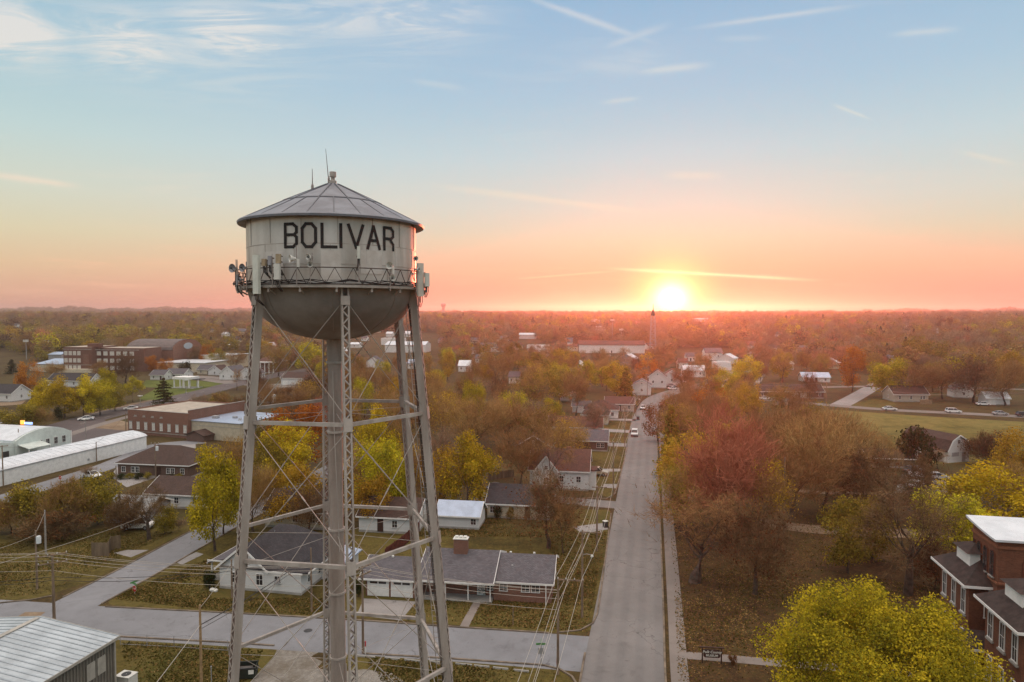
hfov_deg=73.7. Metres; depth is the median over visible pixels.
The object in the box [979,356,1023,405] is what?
tree
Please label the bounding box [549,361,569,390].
tree
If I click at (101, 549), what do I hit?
wooden fence
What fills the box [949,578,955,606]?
window
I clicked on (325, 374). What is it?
tree
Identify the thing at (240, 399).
tree
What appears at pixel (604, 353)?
tree
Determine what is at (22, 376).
tree
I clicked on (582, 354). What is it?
tree
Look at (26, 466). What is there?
storage shed
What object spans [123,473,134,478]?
hedge bush
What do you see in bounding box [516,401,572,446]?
tree
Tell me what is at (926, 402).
wooden fence
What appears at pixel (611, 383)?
tree
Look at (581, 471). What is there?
house
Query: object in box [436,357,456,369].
tree
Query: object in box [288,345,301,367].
tree
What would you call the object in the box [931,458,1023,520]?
tree
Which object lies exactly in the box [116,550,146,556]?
corner drive
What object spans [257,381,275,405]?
tree
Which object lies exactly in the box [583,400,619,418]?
house
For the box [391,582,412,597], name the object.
garage door
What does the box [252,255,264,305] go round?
panel antenna
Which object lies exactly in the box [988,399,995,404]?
door
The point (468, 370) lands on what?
tree
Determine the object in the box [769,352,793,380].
tree
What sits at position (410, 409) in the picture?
tree
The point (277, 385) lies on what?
school lot
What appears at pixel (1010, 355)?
tree
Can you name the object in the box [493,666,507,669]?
parking kerb
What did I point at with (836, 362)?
house
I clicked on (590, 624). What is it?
kerb
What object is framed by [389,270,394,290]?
dish antenna
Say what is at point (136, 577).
overhead wire
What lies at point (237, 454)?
tree
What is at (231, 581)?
utility pole
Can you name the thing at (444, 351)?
tree
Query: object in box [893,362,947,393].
tree
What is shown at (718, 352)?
house
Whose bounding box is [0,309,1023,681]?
ground
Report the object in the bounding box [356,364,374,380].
tree
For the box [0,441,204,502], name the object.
alley
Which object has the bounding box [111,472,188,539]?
tree
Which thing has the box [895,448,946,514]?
tree
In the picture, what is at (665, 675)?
kerb
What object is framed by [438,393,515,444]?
tree
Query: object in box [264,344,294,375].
tree
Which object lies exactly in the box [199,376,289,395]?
school street
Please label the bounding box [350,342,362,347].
house
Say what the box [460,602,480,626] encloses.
front walk
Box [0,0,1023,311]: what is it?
sky
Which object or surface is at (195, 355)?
tree
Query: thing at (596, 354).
tree
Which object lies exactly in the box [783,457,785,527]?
utility pole
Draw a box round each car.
[77,415,94,420]
[81,470,102,477]
[123,405,138,409]
[596,466,608,475]
[631,428,637,436]
[881,406,897,410]
[930,471,948,478]
[945,407,961,412]
[975,401,991,405]
[991,410,1009,414]
[1015,411,1023,416]
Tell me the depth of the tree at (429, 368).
332.10 m
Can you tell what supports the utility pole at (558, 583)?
on the grass at (547, 674)
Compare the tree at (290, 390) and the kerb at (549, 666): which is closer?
the kerb at (549, 666)
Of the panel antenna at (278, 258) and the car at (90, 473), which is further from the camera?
the car at (90, 473)
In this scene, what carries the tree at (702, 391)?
on the ground at (834, 395)
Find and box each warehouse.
[0,422,71,458]
[47,352,63,359]
[230,328,246,334]
[381,338,405,344]
[385,341,430,352]
[519,333,536,338]
[527,345,549,351]
[552,344,577,350]
[578,340,644,352]
[712,361,731,369]
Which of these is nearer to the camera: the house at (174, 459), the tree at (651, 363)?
the house at (174, 459)
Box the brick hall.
[128,400,281,441]
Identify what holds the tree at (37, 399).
on the ground at (834, 395)
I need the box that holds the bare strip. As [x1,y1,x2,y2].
[0,400,25,405]
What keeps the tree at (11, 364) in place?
on the ground at (834, 395)
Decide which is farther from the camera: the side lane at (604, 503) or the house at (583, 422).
the house at (583, 422)
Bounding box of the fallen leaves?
[0,491,938,681]
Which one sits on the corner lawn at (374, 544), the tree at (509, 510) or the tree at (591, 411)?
the tree at (509, 510)
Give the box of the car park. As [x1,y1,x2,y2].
[894,473,945,494]
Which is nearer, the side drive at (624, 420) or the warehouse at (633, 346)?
the side drive at (624, 420)
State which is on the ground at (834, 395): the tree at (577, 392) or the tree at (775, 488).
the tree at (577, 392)
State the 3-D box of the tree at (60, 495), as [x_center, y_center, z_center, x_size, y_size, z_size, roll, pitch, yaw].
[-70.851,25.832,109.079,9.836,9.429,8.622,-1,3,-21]
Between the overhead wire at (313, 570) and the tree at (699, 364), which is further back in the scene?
the tree at (699, 364)
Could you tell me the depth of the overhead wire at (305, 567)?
72.34 m
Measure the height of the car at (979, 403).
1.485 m
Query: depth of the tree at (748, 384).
236.55 m
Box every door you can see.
[3,451,8,457]
[156,467,160,476]
[367,580,388,596]
[377,519,382,531]
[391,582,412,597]
[477,585,484,594]
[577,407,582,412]
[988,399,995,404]
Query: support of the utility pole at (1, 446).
on the ground at (834, 395)
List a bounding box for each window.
[121,466,125,471]
[174,497,178,503]
[256,573,263,585]
[391,520,397,527]
[470,518,475,524]
[499,583,507,591]
[521,585,529,592]
[531,585,539,592]
[576,476,580,482]
[940,570,946,597]
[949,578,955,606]
[958,586,965,616]
[977,540,981,559]
[983,544,988,572]
[984,654,991,681]
[985,610,993,643]
[987,549,994,578]
[996,620,1005,655]
[998,665,1003,681]
[1009,632,1018,667]
[1022,561,1023,577]
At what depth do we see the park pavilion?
313.19 m
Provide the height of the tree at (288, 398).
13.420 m
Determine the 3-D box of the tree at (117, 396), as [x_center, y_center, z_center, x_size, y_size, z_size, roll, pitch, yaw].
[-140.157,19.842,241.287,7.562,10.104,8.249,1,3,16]
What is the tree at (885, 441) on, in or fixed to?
on the ground at (834, 395)
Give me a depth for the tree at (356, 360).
355.37 m
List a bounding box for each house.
[0,384,32,401]
[47,373,101,386]
[114,445,218,476]
[142,475,231,509]
[149,370,172,379]
[167,368,193,376]
[196,364,213,374]
[207,364,225,375]
[207,524,361,594]
[218,365,243,379]
[238,367,265,379]
[261,488,344,529]
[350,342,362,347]
[355,495,428,533]
[358,535,558,604]
[361,336,368,340]
[366,355,384,367]
[386,332,394,336]
[458,360,471,371]
[475,354,482,362]
[485,483,555,519]
[508,371,521,382]
[517,433,554,450]
[528,447,597,490]
[548,416,603,435]
[565,428,609,451]
[580,405,610,424]
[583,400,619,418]
[604,396,634,411]
[620,353,637,363]
[631,378,651,395]
[648,368,667,387]
[664,368,681,384]
[676,358,688,368]
[680,365,705,376]
[684,352,695,360]
[701,348,722,359]
[717,353,737,363]
[754,384,824,397]
[797,372,830,382]
[832,360,840,368]
[881,385,929,401]
[947,382,973,397]
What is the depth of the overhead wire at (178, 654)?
57.89 m
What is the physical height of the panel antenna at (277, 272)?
1.470 m
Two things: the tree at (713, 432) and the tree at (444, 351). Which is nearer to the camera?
the tree at (713, 432)
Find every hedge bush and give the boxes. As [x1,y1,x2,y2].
[115,473,126,479]
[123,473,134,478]
[133,471,144,479]
[144,471,151,478]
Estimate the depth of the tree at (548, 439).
131.38 m
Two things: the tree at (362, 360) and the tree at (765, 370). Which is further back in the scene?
the tree at (362, 360)
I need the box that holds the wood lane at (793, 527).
[760,520,948,537]
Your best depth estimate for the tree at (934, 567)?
85.49 m
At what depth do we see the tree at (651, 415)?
183.94 m
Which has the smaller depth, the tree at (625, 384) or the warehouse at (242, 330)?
the tree at (625, 384)
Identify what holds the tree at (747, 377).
on the ground at (834, 395)
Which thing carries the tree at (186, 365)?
on the ground at (834, 395)
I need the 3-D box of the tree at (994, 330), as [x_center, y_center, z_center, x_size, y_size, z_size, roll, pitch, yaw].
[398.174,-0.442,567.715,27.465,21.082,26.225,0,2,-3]
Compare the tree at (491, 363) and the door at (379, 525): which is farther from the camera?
the tree at (491, 363)
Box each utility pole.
[0,444,7,485]
[35,530,40,588]
[37,550,67,618]
[44,510,46,554]
[151,442,158,478]
[199,604,202,681]
[231,559,232,597]
[310,548,312,611]
[356,563,371,653]
[556,577,583,674]
[580,530,601,617]
[592,485,606,550]
[609,441,620,494]
[644,374,650,397]
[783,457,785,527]
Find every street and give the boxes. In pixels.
[0,600,588,671]
[36,456,355,621]
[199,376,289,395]
[199,377,236,383]
[581,368,737,681]
[822,386,1023,389]
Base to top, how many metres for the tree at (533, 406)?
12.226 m
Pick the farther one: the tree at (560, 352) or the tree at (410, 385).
the tree at (560, 352)
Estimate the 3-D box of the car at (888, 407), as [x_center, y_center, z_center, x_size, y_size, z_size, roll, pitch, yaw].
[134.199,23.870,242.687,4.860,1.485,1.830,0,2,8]
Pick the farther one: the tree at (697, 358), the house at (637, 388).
the tree at (697, 358)
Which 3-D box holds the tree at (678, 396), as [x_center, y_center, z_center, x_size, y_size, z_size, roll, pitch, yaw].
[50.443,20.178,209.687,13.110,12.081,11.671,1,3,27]
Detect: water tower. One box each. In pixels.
[228,171,452,681]
[441,303,445,311]
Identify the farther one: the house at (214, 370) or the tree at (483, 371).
the house at (214, 370)
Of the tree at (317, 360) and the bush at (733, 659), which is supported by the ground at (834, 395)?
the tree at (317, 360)
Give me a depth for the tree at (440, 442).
130.30 m
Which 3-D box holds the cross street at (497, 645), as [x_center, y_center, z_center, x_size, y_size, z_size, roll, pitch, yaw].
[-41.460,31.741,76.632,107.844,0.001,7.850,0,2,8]
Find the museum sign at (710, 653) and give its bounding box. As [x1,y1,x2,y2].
[700,646,724,663]
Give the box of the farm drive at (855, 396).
[832,383,880,405]
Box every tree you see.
[0,402,39,424]
[0,494,38,532]
[3,359,16,373]
[4,479,67,527]
[6,503,97,544]
[12,358,43,389]
[15,405,55,425]
[24,378,61,414]
[34,474,99,530]
[41,373,86,417]
[43,361,67,377]
[53,406,63,419]
[65,373,105,415]
[76,469,122,524]
[79,464,97,475]
[81,378,117,414]
[85,359,109,375]
[95,367,120,396]
[98,490,146,531]
[105,383,127,410]
[107,350,144,382]
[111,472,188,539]
[121,376,145,401]
[144,355,158,370]
[150,378,177,405]
[150,503,178,533]
[155,357,173,369]
[173,519,187,527]
[177,361,191,369]
[184,442,251,551]
[185,345,199,358]
[188,393,208,400]
[198,341,217,358]
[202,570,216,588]
[205,391,235,402]
[205,468,239,534]
[208,347,225,359]
[215,434,256,477]
[224,350,246,365]
[229,367,242,381]
[229,395,245,402]
[232,461,280,530]
[244,365,269,404]
[251,434,289,498]
[254,415,282,457]
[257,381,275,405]
[257,416,318,486]
[258,385,284,411]
[259,403,327,472]
[260,461,326,522]
[261,345,275,356]
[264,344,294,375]
[272,405,298,436]
[273,386,302,395]
[278,383,310,412]
[284,486,327,532]
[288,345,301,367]
[290,377,325,411]
[291,373,326,392]
[295,342,324,371]
[303,356,321,371]
[307,384,321,420]
[310,355,325,368]
[311,396,342,429]
[314,360,326,382]
[317,362,326,379]
[317,434,357,474]
[342,385,364,419]
[342,404,364,436]
[343,441,385,484]
[343,470,392,519]
[344,350,360,372]
[345,366,364,393]
[348,388,364,411]
[352,580,363,596]
[353,376,374,415]
[353,402,403,459]
[353,435,406,509]
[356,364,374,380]
[357,356,368,370]
[359,367,377,393]
[368,367,384,387]
[368,384,398,413]
[370,405,417,448]
[374,359,390,377]
[376,368,398,395]
[377,390,416,432]
[386,376,409,407]
[387,444,424,497]
[391,351,408,368]
[392,388,418,428]
[393,361,415,376]
[407,371,414,387]
[408,377,417,404]
[412,424,464,494]
[413,391,436,429]
[415,442,464,500]
[423,352,433,369]
[424,362,438,375]
[425,370,446,388]
[425,370,446,399]
[426,377,453,409]
[427,389,462,437]
[432,369,446,384]
[435,389,459,425]
[435,428,502,500]
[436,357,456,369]
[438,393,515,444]
[441,347,456,364]
[441,348,455,379]
[448,399,481,430]
[452,370,475,401]
[461,379,486,416]
[464,359,482,381]
[466,375,493,402]
[469,356,486,367]
[472,342,483,356]
[476,362,493,388]
[480,352,491,363]
[483,351,507,379]
[483,391,536,445]
[486,374,511,400]
[489,422,548,483]
[490,381,513,400]
[493,504,501,518]
[494,353,511,378]
[498,390,535,430]
[503,464,591,548]
[504,342,524,368]
[505,508,514,519]
[508,370,556,405]
[510,399,553,429]
[511,349,526,371]
[514,352,545,378]
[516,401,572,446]
[520,401,589,477]
[523,344,534,354]
[523,360,545,393]
[531,357,552,383]
[542,362,577,401]
[543,356,557,367]
[543,398,565,417]
[546,416,591,448]
[546,488,580,552]
[549,350,560,361]
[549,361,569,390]
[552,348,582,369]
[556,355,573,367]
[557,363,591,415]
[567,352,581,365]
[570,359,601,387]
[576,349,587,360]
[580,400,610,428]
[590,347,606,362]
[594,357,611,386]
[597,354,615,370]
[597,368,616,390]
[598,348,610,360]
[599,361,632,395]
[613,481,786,584]
[615,368,637,404]
[616,369,636,386]
[630,355,642,370]
[634,357,659,380]
[640,399,668,441]
[647,345,661,359]
[648,358,668,372]
[650,397,707,452]
[651,405,689,477]
[651,456,709,531]
[654,426,713,492]
[656,389,696,412]
[666,392,787,528]
[670,360,698,387]
[676,403,703,435]
[677,380,702,401]
[677,382,713,411]
[688,390,727,425]
[690,384,733,424]
[690,413,730,440]
[692,490,808,594]
[693,352,708,364]
[694,350,716,375]
[697,373,722,394]
[702,362,720,378]
[704,420,741,453]
[713,367,739,392]
[717,390,744,426]
[718,413,760,464]
[722,386,747,412]
[728,378,761,412]
[728,455,801,531]
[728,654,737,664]
[730,372,760,395]
[731,354,764,380]
[731,399,821,455]
[732,403,782,460]
[735,378,764,418]
[741,426,855,519]
[750,574,1014,681]
[752,341,762,353]
[755,357,769,383]
[762,383,796,417]
[766,352,800,381]
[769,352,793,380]
[770,409,890,508]
[774,401,843,443]
[780,351,795,377]
[785,385,819,413]
[789,404,887,457]
[795,350,809,367]
[797,371,822,396]
[798,354,815,369]
[803,441,885,495]
[808,354,828,370]
[808,359,834,373]
[816,352,832,365]
[816,494,871,573]
[821,437,919,516]
[834,343,867,391]
[834,345,848,366]
[840,447,998,595]
[849,493,900,561]
[864,353,884,365]
[865,431,893,447]
[866,356,913,391]
[867,361,881,375]
[868,434,905,478]
[890,348,905,357]
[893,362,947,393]
[894,424,942,465]
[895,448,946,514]
[900,335,950,367]
[902,535,960,589]
[905,485,997,551]
[915,353,937,368]
[921,360,947,391]
[922,359,964,398]
[926,448,950,468]
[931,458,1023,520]
[937,317,955,328]
[945,354,1002,402]
[957,429,1017,463]
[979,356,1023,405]
[986,328,1002,343]
[986,455,1023,507]
[987,426,1023,486]
[990,450,1023,471]
[993,351,1023,383]
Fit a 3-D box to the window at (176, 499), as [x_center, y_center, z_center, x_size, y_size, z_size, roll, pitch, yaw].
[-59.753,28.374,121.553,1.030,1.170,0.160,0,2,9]
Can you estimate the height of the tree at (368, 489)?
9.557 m
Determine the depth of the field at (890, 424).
210.26 m
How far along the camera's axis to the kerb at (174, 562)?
94.59 m
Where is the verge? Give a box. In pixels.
[591,420,630,496]
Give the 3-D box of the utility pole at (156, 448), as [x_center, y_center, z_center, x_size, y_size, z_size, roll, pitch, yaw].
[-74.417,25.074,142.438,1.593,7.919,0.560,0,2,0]
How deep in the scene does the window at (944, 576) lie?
71.73 m
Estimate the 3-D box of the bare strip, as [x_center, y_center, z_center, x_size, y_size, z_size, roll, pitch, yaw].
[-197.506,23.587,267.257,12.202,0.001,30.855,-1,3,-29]
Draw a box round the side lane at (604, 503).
[557,496,615,507]
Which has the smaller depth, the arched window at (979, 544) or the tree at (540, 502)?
the arched window at (979, 544)
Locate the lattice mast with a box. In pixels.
[649,309,655,349]
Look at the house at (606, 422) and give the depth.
213.45 m
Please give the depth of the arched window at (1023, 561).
63.88 m
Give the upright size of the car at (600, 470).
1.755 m
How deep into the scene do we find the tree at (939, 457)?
151.47 m
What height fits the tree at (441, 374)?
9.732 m
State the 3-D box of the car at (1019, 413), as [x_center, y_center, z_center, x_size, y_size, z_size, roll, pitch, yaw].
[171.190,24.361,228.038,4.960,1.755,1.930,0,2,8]
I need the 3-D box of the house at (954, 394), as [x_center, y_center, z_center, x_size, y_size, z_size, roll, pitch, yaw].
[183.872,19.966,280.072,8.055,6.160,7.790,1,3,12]
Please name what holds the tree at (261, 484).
on the corner lawn at (226, 542)
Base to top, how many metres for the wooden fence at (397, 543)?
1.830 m
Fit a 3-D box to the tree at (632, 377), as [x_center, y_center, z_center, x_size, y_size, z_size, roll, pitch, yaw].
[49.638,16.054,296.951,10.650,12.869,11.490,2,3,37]
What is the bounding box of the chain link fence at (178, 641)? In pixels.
[120,634,227,649]
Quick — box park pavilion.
[171,376,205,388]
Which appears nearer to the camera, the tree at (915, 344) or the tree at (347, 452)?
the tree at (347, 452)
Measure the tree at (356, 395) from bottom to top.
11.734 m
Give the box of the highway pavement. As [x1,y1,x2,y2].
[72,399,189,435]
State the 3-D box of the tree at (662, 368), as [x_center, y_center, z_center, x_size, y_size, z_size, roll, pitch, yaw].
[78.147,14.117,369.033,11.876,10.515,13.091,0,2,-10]
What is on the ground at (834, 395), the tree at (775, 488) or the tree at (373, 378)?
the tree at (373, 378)
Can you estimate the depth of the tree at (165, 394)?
243.11 m
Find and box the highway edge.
[79,400,151,416]
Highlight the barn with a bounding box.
[901,426,972,462]
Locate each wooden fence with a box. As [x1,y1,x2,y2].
[91,535,120,555]
[385,521,419,552]
[488,469,513,479]
[920,399,931,404]
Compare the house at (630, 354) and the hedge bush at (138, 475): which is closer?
the hedge bush at (138, 475)
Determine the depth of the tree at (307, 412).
144.45 m
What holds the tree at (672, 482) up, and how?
on the museum lawn at (806, 507)
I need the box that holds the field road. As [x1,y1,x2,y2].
[759,399,1023,417]
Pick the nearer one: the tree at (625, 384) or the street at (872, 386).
the tree at (625, 384)
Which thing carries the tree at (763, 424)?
on the ground at (834, 395)
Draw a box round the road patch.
[19,612,44,615]
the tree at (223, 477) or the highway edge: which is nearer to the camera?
the tree at (223, 477)
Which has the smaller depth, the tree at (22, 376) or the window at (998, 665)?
the window at (998, 665)
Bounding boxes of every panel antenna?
[236,275,244,296]
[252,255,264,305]
[261,259,270,277]
[268,256,273,276]
[274,264,282,291]
[275,254,283,275]
[356,246,359,270]
[417,263,423,305]
[424,273,429,297]
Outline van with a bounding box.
[120,515,154,530]
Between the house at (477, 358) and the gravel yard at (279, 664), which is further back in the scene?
the house at (477, 358)
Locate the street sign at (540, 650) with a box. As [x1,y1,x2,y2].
[536,643,544,653]
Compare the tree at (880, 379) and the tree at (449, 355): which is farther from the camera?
the tree at (449, 355)
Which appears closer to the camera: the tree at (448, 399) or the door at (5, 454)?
the door at (5, 454)
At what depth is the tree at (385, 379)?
240.78 m
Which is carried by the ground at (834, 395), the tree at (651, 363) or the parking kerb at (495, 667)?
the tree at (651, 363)
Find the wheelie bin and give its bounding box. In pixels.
[602,520,608,527]
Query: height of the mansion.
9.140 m
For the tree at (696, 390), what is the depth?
218.49 m
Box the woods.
[0,305,1023,373]
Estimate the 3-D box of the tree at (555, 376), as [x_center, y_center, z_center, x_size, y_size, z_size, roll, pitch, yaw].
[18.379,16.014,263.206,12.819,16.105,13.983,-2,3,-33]
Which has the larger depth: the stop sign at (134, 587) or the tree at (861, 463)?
the tree at (861, 463)
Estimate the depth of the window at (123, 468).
145.47 m
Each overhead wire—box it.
[0,560,308,581]
[2,518,138,562]
[5,567,289,584]
[11,556,556,592]
[11,570,556,609]
[22,560,556,598]
[23,552,556,589]
[24,554,547,589]
[157,626,199,681]
[201,556,309,624]
[203,558,310,627]
[518,379,644,680]
[528,393,639,681]
[533,382,646,681]
[535,377,648,681]
[554,378,651,680]
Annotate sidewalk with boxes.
[659,404,688,681]
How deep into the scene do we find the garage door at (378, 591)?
84.00 m
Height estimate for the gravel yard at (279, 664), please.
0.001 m
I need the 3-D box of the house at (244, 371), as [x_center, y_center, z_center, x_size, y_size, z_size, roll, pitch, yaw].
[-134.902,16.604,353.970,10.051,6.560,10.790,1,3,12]
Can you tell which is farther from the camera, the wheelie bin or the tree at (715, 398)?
the tree at (715, 398)
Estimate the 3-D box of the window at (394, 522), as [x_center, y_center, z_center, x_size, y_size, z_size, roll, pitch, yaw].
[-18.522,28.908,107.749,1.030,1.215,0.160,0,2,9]
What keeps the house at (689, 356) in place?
on the ground at (834, 395)
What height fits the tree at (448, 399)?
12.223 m
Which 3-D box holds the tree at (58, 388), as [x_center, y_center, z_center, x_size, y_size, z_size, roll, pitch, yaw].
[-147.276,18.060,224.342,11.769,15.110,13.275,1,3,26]
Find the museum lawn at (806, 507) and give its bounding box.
[673,479,972,681]
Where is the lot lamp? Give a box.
[82,418,88,439]
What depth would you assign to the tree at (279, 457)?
121.47 m
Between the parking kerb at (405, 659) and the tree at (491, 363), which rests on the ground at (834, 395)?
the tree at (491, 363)
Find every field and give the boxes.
[809,410,1023,463]
[851,397,895,407]
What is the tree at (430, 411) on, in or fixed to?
on the ground at (834, 395)
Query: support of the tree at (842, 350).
on the ground at (834, 395)
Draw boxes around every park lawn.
[139,380,221,399]
[144,379,192,387]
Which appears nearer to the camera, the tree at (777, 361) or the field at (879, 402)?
the field at (879, 402)
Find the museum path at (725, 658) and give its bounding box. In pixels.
[679,651,911,676]
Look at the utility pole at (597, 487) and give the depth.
99.64 m
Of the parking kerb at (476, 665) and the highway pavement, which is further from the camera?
the highway pavement
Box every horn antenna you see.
[289,245,299,286]
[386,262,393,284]
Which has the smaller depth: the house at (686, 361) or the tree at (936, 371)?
the tree at (936, 371)
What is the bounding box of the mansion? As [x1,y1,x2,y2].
[259,356,286,372]
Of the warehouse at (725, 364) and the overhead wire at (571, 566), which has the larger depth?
the warehouse at (725, 364)
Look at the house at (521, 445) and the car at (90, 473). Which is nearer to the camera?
the car at (90, 473)
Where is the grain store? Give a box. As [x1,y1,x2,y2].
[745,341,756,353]
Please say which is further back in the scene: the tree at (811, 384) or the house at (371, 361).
the house at (371, 361)
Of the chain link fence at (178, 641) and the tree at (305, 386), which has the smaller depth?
the chain link fence at (178, 641)
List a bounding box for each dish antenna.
[229,260,236,290]
[237,274,244,289]
[239,262,246,289]
[306,253,312,267]
[307,260,312,282]
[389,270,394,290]
[414,266,419,280]
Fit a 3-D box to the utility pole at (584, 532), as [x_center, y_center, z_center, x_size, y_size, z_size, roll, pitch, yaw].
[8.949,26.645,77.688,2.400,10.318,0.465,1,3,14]
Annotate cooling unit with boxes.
[116,670,137,681]
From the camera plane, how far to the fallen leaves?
83.26 m
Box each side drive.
[575,523,607,531]
[603,428,631,432]
[603,469,619,471]
[603,484,616,487]
[608,442,626,446]
[610,419,635,420]
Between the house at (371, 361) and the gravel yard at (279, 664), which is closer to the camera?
the gravel yard at (279, 664)
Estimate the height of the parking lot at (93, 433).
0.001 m
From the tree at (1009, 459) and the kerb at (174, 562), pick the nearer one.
the kerb at (174, 562)
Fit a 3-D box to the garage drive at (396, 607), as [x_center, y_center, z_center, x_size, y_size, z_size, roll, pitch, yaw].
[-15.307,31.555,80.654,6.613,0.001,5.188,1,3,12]
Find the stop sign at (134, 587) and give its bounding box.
[130,581,136,592]
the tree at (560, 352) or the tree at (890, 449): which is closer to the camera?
the tree at (890, 449)
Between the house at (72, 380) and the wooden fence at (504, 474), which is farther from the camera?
the house at (72, 380)
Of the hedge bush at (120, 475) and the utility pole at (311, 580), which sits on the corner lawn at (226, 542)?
the utility pole at (311, 580)
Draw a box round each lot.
[72,420,123,442]
[96,420,127,430]
[114,444,195,486]
[266,384,295,388]
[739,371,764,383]
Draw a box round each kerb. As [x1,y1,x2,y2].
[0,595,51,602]
[62,491,271,597]
[101,487,311,603]
[105,606,547,633]
[121,636,274,645]
[357,655,374,657]
[364,652,576,681]
[404,658,419,661]
[474,664,489,667]
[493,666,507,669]
[513,669,528,671]
[559,513,611,632]
[579,652,585,681]
[587,447,627,498]
[657,408,666,681]
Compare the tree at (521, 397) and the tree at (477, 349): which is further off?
the tree at (477, 349)
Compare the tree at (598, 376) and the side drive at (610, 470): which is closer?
the side drive at (610, 470)
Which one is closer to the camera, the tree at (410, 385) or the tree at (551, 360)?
the tree at (410, 385)
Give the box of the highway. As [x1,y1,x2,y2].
[46,368,308,430]
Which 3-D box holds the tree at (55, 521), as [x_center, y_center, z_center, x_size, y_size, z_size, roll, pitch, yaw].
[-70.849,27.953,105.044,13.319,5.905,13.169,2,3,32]
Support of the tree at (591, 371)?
on the ground at (834, 395)
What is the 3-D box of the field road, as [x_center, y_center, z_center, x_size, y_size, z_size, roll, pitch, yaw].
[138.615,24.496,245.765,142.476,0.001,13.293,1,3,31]
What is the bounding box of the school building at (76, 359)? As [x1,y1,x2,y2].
[35,339,248,372]
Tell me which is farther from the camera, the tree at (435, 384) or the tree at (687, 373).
the tree at (687, 373)
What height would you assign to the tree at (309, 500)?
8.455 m
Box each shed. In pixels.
[0,430,146,485]
[0,616,120,681]
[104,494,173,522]
[558,391,573,400]
[571,400,590,412]
[861,448,916,467]
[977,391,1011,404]
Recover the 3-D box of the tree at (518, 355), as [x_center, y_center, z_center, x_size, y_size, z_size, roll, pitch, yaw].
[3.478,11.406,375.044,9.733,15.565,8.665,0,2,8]
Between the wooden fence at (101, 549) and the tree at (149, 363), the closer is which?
the wooden fence at (101, 549)
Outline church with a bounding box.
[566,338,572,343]
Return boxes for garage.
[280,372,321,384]
[437,499,487,529]
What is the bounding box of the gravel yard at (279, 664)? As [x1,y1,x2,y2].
[252,650,402,681]
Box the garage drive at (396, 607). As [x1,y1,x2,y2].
[358,598,414,619]
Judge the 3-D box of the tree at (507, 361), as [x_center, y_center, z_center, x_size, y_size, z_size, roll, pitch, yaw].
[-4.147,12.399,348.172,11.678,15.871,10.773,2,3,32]
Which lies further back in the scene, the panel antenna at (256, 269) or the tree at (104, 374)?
the tree at (104, 374)
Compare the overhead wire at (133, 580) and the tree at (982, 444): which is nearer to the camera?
the overhead wire at (133, 580)
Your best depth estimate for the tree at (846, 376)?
296.41 m
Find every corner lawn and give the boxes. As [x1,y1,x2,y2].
[0,525,191,599]
[109,526,327,616]
[344,508,609,633]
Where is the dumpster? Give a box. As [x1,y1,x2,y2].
[239,660,258,678]
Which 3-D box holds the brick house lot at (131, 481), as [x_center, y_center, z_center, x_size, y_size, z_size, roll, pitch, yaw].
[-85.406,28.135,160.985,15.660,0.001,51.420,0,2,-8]
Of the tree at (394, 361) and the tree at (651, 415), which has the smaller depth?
the tree at (651, 415)
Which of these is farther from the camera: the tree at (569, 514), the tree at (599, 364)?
the tree at (599, 364)
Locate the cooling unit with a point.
(126, 676)
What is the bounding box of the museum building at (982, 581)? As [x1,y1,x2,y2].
[931,515,1023,681]
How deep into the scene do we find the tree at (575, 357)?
382.36 m
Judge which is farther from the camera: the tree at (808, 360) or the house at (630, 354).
the house at (630, 354)
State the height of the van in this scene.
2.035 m
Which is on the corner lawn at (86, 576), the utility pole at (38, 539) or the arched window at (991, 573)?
the utility pole at (38, 539)
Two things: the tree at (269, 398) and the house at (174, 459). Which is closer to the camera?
the house at (174, 459)
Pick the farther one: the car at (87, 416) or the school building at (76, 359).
the school building at (76, 359)
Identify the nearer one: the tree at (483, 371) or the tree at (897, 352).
the tree at (483, 371)
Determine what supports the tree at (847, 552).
on the museum lawn at (806, 507)
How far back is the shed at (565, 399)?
267.06 m
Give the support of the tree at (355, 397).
on the ground at (834, 395)
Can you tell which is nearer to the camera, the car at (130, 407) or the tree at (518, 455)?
the tree at (518, 455)
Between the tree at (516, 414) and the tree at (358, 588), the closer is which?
the tree at (358, 588)
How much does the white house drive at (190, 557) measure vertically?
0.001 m
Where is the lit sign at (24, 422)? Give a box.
[20,420,32,424]
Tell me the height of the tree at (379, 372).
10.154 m
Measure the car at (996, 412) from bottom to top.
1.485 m
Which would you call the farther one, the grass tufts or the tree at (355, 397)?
the tree at (355, 397)
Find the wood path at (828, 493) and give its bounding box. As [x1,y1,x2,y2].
[795,490,891,494]
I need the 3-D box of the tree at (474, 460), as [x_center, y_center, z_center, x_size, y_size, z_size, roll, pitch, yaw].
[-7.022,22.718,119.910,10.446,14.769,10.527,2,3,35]
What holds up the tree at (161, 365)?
on the ground at (834, 395)
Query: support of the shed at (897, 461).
on the ground at (834, 395)
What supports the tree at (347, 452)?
on the ground at (834, 395)
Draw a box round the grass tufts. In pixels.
[0,493,939,681]
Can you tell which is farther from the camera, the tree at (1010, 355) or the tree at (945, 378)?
the tree at (1010, 355)
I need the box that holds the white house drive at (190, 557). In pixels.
[174,552,202,563]
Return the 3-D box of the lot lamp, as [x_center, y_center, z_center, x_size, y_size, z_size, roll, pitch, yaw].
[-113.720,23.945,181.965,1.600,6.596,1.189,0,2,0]

